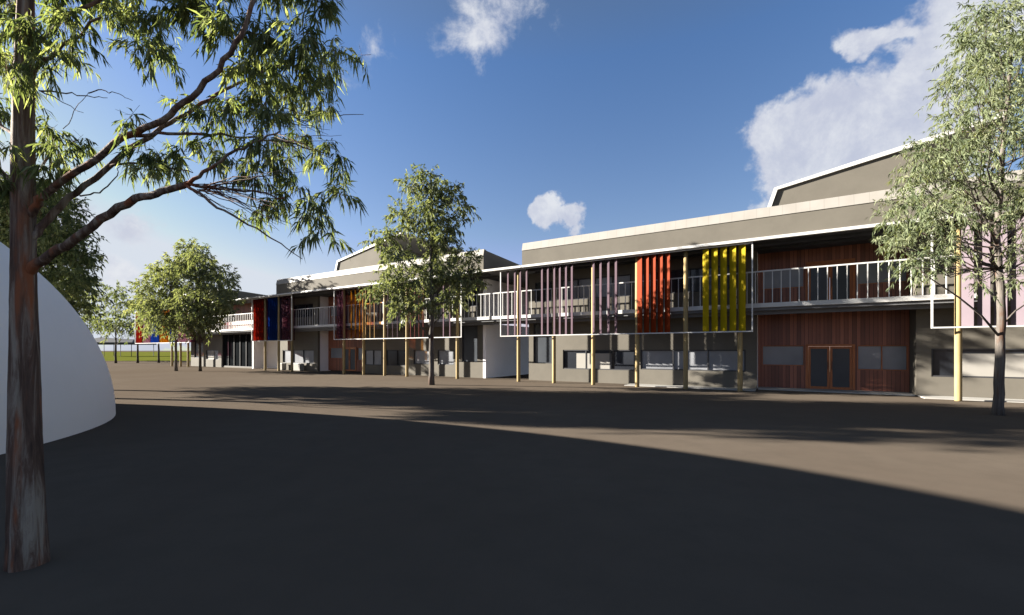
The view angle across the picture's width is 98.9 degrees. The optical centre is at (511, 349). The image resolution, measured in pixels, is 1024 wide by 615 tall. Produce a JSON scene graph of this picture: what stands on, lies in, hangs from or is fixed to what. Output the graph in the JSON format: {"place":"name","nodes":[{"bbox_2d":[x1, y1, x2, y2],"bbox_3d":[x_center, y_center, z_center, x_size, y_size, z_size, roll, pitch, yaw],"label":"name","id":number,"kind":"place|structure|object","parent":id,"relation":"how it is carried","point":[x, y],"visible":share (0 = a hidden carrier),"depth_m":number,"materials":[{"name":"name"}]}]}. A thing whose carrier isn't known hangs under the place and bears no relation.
{"place":"outdoors","nodes":[
{"label":"outdoors","id":0,"kind":"place"},
{"bbox_2d":[102,352,190,360],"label":"lawn","id":1,"kind":"structure","parent":0,"point":[143,356],"depth_m":116.99,"materials":[{"name":"green plant"}]},
{"bbox_2d":[95,337,156,356],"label":"shade shelter","id":2,"kind":"object","parent":1,"relation":"on","point":[111,341],"visible":0.48,"depth_m":118.11,"materials":[{"name":"metal"}]},
{"bbox_2d":[0,351,1023,614],"bbox_3d":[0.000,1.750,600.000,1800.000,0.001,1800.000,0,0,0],"label":"ground","id":3,"kind":"structure","parent":0,"point":[186,489],"depth_m":5.06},
{"bbox_2d":[0,171,113,323],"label":"tree","id":4,"kind":"object","parent":3,"relation":"on","point":[78,278],"visible":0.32,"depth_m":18.53,"materials":[{"name":"green plant"}]},
{"bbox_2d":[0,242,115,454],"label":"dome","id":5,"kind":"structure","parent":3,"relation":"on","point":[78,395],"depth_m":9.22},
{"bbox_2d":[60,279,113,338],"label":"tree","id":6,"kind":"object","parent":3,"relation":"on","point":[90,326],"visible":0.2,"depth_m":65.61,"materials":[{"name":"green plant"}]},
{"bbox_2d":[87,280,134,362],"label":"tree","id":7,"kind":"object","parent":3,"relation":"on","point":[113,326],"visible":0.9,"depth_m":57.54,"materials":[{"name":"green plant"}]},
{"bbox_2d":[116,294,150,362],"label":"tree","id":8,"kind":"object","parent":3,"relation":"on","point":[130,335],"visible":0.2,"depth_m":58.70,"materials":[{"name":"green plant"}]},
{"bbox_2d":[143,290,169,362],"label":"tree","id":9,"kind":"object","parent":3,"relation":"on","point":[158,360],"visible":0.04,"depth_m":59.91,"materials":[{"name":"green plant"}]},
{"bbox_2d":[121,251,202,370],"bbox_3d":[-28.731,-3.471,36.191,5.559,10.553,8.937,0,0,-39],"label":"tree","id":10,"kind":"object","parent":3,"relation":"on","point":[151,306],"visible":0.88,"depth_m":35.39,"materials":[{"name":"green plant"}]},
{"bbox_2d":[135,313,188,366],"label":"louvre screen","id":11,"kind":"object","parent":3,"relation":"on","point":[154,339],"visible":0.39,"depth_m":48.72,"materials":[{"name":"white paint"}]},
{"bbox_2d":[0,0,370,572],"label":"gum tree","id":12,"kind":"object","parent":3,"relation":"on","point":[27,545],"visible":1,"depth_m":3.49,"materials":[{"name":"green plant"}]},
{"bbox_2d":[164,237,247,370],"bbox_3d":[-24.889,-3.942,35.782,5.661,11.490,7.370,0,0,-30],"label":"tree","id":13,"kind":"object","parent":3,"relation":"on","point":[220,300],"visible":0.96,"depth_m":34.64,"materials":[{"name":"green plant"}]},
{"bbox_2d":[183,289,293,368],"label":"school building","id":14,"kind":"structure","parent":3,"relation":"on","point":[232,345],"depth_m":42.83,"materials":[{"name":"concrete"}]},
{"bbox_2d":[195,336,202,357],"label":"window","id":15,"kind":"structure","parent":14,"relation":"in","point":[196,344],"depth_m":47.27,"materials":[{"name":"glass"}]},
{"bbox_2d":[206,350,217,359],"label":"window","id":16,"kind":"structure","parent":14,"relation":"in","point":[210,354],"depth_m":45.52,"materials":[{"name":"glass"}]},
{"bbox_2d":[224,311,235,322],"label":"window","id":17,"kind":"structure","parent":14,"relation":"in","point":[230,316],"depth_m":43.58,"materials":[{"name":"glass"}]},
{"bbox_2d":[222,334,251,366],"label":"window","id":18,"kind":"structure","parent":14,"relation":"in","point":[236,348],"depth_m":42.93,"materials":[{"name":"glass"}]},
{"bbox_2d":[251,294,292,371],"bbox_3d":[-19.972,-1.345,36.855,6.156,6.190,0.804,0,0,32],"label":"louvre screen","id":19,"kind":"object","parent":3,"relation":"on","point":[267,313],"visible":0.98,"depth_m":36.99,"materials":[{"name":"multicoloured paint"}]},
{"bbox_2d":[268,341,277,367],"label":"garden wall","id":20,"kind":"structure","parent":3,"relation":"on","point":[272,354],"depth_m":41.81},
{"bbox_2d":[280,363,286,369],"bbox_3d":[-19.949,1.445,38.039,0.540,0.610,0.440,0,0,32],"label":"storage box","id":21,"kind":"object","parent":3,"relation":"on","point":[282,366],"visible":0.74,"depth_m":37.84,"materials":[{"name":"white paint"}]},
{"bbox_2d":[293,363,303,370],"bbox_3d":[-17.949,1.445,36.805,0.990,0.610,0.440,0,0,32],"label":"storage box","id":22,"kind":"object","parent":3,"relation":"on","point":[298,366],"visible":0.88,"depth_m":36.62,"materials":[{"name":"white paint"}]},
{"bbox_2d":[334,277,461,378],"bbox_3d":[-7.876,-1.345,29.393,11.968,6.190,0.804,0,0,32],"label":"louvre screen","id":23,"kind":"object","parent":3,"relation":"on","point":[384,338],"visible":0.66,"depth_m":29.69,"materials":[{"name":"orange paint"}]},
{"bbox_2d":[267,231,534,377],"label":"school building","id":24,"kind":"structure","parent":3,"relation":"on","point":[486,350],"depth_m":31.31,"materials":[{"name":"paint"}]},
{"bbox_2d":[283,350,313,363],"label":"window","id":25,"kind":"structure","parent":24,"relation":"in","point":[299,356],"depth_m":37.57,"materials":[{"name":"glass"}]},
{"bbox_2d":[289,303,312,317],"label":"window","id":26,"kind":"structure","parent":24,"relation":"in","point":[300,306],"depth_m":37.35,"materials":[{"name":"glass"}]},
{"bbox_2d":[330,348,341,357],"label":"window","id":27,"kind":"structure","parent":24,"relation":"in","point":[334,352],"depth_m":36.56,"materials":[{"name":"grey glass"}]},
{"bbox_2d":[330,306,341,316],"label":"window","id":28,"kind":"structure","parent":24,"relation":"in","point":[340,307],"depth_m":36.53,"materials":[{"name":"grey glass"}]},
{"bbox_2d":[342,347,355,370],"bbox_3d":[-13.182,0.720,35.534,1.730,1.940,0.162,0,0,32],"label":"door","id":29,"kind":"structure","parent":24,"relation":"in","point":[350,352],"depth_m":35.47,"materials":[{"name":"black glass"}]},
{"bbox_2d":[342,302,355,322],"bbox_3d":[-13.182,-2.880,35.534,1.730,1.980,0.162,0,0,32],"label":"door","id":30,"kind":"structure","parent":24,"relation":"in","point":[349,309],"depth_m":35.47,"materials":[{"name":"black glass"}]},
{"bbox_2d":[357,348,361,359],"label":"window","id":31,"kind":"structure","parent":24,"relation":"in","point":[359,350],"depth_m":35.02,"materials":[{"name":"grey glass"}]},
{"bbox_2d":[357,305,361,315],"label":"window","id":32,"kind":"structure","parent":24,"relation":"in","point":[357,305],"depth_m":35.00,"materials":[{"name":"grey glass"}]},
{"bbox_2d":[365,350,381,364],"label":"window","id":33,"kind":"structure","parent":24,"relation":"in","point":[372,357],"depth_m":32.65,"materials":[{"name":"glass"}]},
{"bbox_2d":[368,295,400,312],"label":"window","id":34,"kind":"structure","parent":24,"relation":"in","point":[378,308],"depth_m":32.34,"materials":[{"name":"glass"}]},
{"bbox_2d":[386,350,405,365],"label":"window","id":35,"kind":"structure","parent":24,"relation":"in","point":[393,357],"depth_m":31.44,"materials":[{"name":"glass"}]},
{"bbox_2d":[414,350,428,363],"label":"window","id":36,"kind":"structure","parent":24,"relation":"in","point":[420,356],"depth_m":30.17,"materials":[{"name":"glass"}]},
{"bbox_2d":[412,291,445,308],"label":"window","id":37,"kind":"structure","parent":24,"relation":"in","point":[437,294],"depth_m":29.50,"materials":[{"name":"glass"}]},
{"bbox_2d":[438,350,453,364],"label":"window","id":38,"kind":"structure","parent":24,"relation":"in","point":[445,357],"depth_m":29.00,"materials":[{"name":"glass"}]},
{"bbox_2d":[462,325,477,361],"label":"window","id":39,"kind":"structure","parent":24,"relation":"in","point":[469,334],"depth_m":27.95,"materials":[{"name":"glass"}]},
{"bbox_2d":[462,288,478,306],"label":"window","id":40,"kind":"structure","parent":24,"relation":"in","point":[470,301],"depth_m":27.84,"materials":[{"name":"glass"}]},
{"bbox_2d":[355,163,491,384],"bbox_3d":[-4.342,-3.341,20.897,6.712,10.304,4.563,0,0,0],"label":"tree","id":41,"kind":"object","parent":3,"relation":"on","point":[431,222],"visible":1,"depth_m":20.92,"materials":[{"name":"green plant"}]},
{"bbox_2d":[500,242,752,391],"bbox_3d":[4.722,-1.345,21.396,12.398,6.190,0.422,0,0,32],"label":"louvre screen","id":42,"kind":"object","parent":3,"relation":"on","point":[714,290],"visible":0.99,"depth_m":20.07,"materials":[{"name":"multicoloured paint"}]},
{"bbox_2d":[624,384,755,390],"bbox_3d":[8.193,1.732,20.490,5.630,0.035,1.080,0,0,32],"label":"apron","id":43,"kind":"object","parent":3,"relation":"on","point":[699,387],"visible":0.79,"depth_m":20.08,"materials":[{"name":"concrete"}]},
{"bbox_2d":[521,111,1023,398],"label":"school building","id":44,"kind":"structure","parent":3,"relation":"on","point":[821,284],"depth_m":19.04,"materials":[{"name":"white paint"}]},
{"bbox_2d":[534,323,551,363],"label":"window","id":45,"kind":"structure","parent":44,"relation":"in","point":[542,344],"depth_m":25.20,"materials":[{"name":"glass"}]},
{"bbox_2d":[535,281,551,302],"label":"window","id":46,"kind":"structure","parent":44,"relation":"in","point":[537,285],"depth_m":25.20,"materials":[{"name":"glass"}]},
{"bbox_2d":[562,274,630,299],"bbox_3d":[4.472,-3.335,23.531,3.900,1.130,0.110,0,0,32],"label":"window","id":47,"kind":"structure","parent":44,"relation":"in","point":[627,277],"depth_m":23.46,"materials":[{"name":"glass"}]},
{"bbox_2d":[563,350,634,370],"bbox_3d":[4.611,0.520,23.446,4.070,1.060,0.110,0,0,32],"label":"window","id":48,"kind":"structure","parent":44,"relation":"in","point":[572,359],"depth_m":23.32,"materials":[{"name":"glass"}]},
{"bbox_2d":[642,264,737,294],"bbox_3d":[8.556,-3.335,21.012,4.700,1.130,0.110,0,0,32],"label":"window","id":49,"kind":"structure","parent":44,"relation":"in","point":[693,271],"depth_m":21.01,"materials":[{"name":"glass"}]},
{"bbox_2d":[641,350,745,371],"bbox_3d":[8.556,0.485,21.012,4.700,0.990,0.110,0,0,32],"label":"window","id":50,"kind":"structure","parent":44,"relation":"in","point":[698,360],"depth_m":20.94,"materials":[{"name":"glass"}]},
{"bbox_2d":[762,345,803,365],"bbox_3d":[12.293,0.250,19.881,1.630,0.900,0.110,0,0,32],"label":"window","id":51,"kind":"structure","parent":44,"relation":"in","point":[771,355],"depth_m":19.88,"materials":[{"name":"grey glass"}]},
{"bbox_2d":[762,269,803,289],"bbox_3d":[12.293,-3.220,19.881,1.630,0.860,0.110,0,0,32],"label":"window","id":52,"kind":"structure","parent":44,"relation":"in","point":[785,273],"depth_m":19.88,"materials":[{"name":"grey glass"}]},
{"bbox_2d":[806,344,854,389],"bbox_3d":[13.736,0.720,18.925,1.730,1.940,0.162,0,0,32],"label":"door","id":53,"kind":"structure","parent":44,"relation":"in","point":[828,366],"depth_m":18.90,"materials":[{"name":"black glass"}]},
{"bbox_2d":[806,258,854,300],"bbox_3d":[13.736,-2.880,18.925,1.730,1.980,0.162,0,0,32],"label":"door","id":54,"kind":"structure","parent":44,"relation":"in","point":[842,270],"depth_m":18.88,"materials":[{"name":"black glass"}]},
{"bbox_2d":[857,345,907,370],"bbox_3d":[15.248,0.320,18.059,1.610,1.020,0.110,0,0,32],"label":"window","id":55,"kind":"structure","parent":44,"relation":"in","point":[869,357],"depth_m":18.05,"materials":[{"name":"grey glass"}]},
{"bbox_2d":[858,261,907,284],"bbox_3d":[15.248,-3.200,18.059,1.610,0.900,0.110,0,0,32],"label":"window","id":56,"kind":"structure","parent":44,"relation":"in","point":[872,267],"depth_m":18.11,"materials":[{"name":"grey glass"}]},
{"bbox_2d":[931,349,1023,378],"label":"window","id":57,"kind":"structure","parent":44,"relation":"in","point":[976,363],"depth_m":15.87,"materials":[{"name":"glass"}]},
{"bbox_2d":[758,387,914,395],"bbox_3d":[13.386,1.725,18.461,5.200,0.050,1.080,0,0,32],"label":"apron","id":58,"kind":"object","parent":3,"relation":"on","point":[839,391],"visible":1,"depth_m":18.09,"materials":[{"name":"concrete"}]},
{"bbox_2d":[867,0,1023,415],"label":"tree","id":59,"kind":"object","parent":3,"relation":"on","point":[978,68],"visible":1,"depth_m":11.19,"materials":[{"name":"green plant"}]},
{"bbox_2d":[917,395,1023,402],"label":"apron","id":60,"kind":"object","parent":3,"relation":"on","point":[970,398],"visible":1,"depth_m":15.48,"materials":[{"name":"concrete"}]},
{"bbox_2d":[931,211,1023,400],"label":"louvre screen","id":61,"kind":"object","parent":3,"relation":"on","point":[963,315],"visible":0.58,"depth_m":14.64,"materials":[{"name":"pink paint"}]},
{"bbox_2d":[0,0,1023,350],"label":"sky","id":62,"kind":"structure","parent":0,"point":[556,118],"materials":[{"name":"blue"}]}
]}

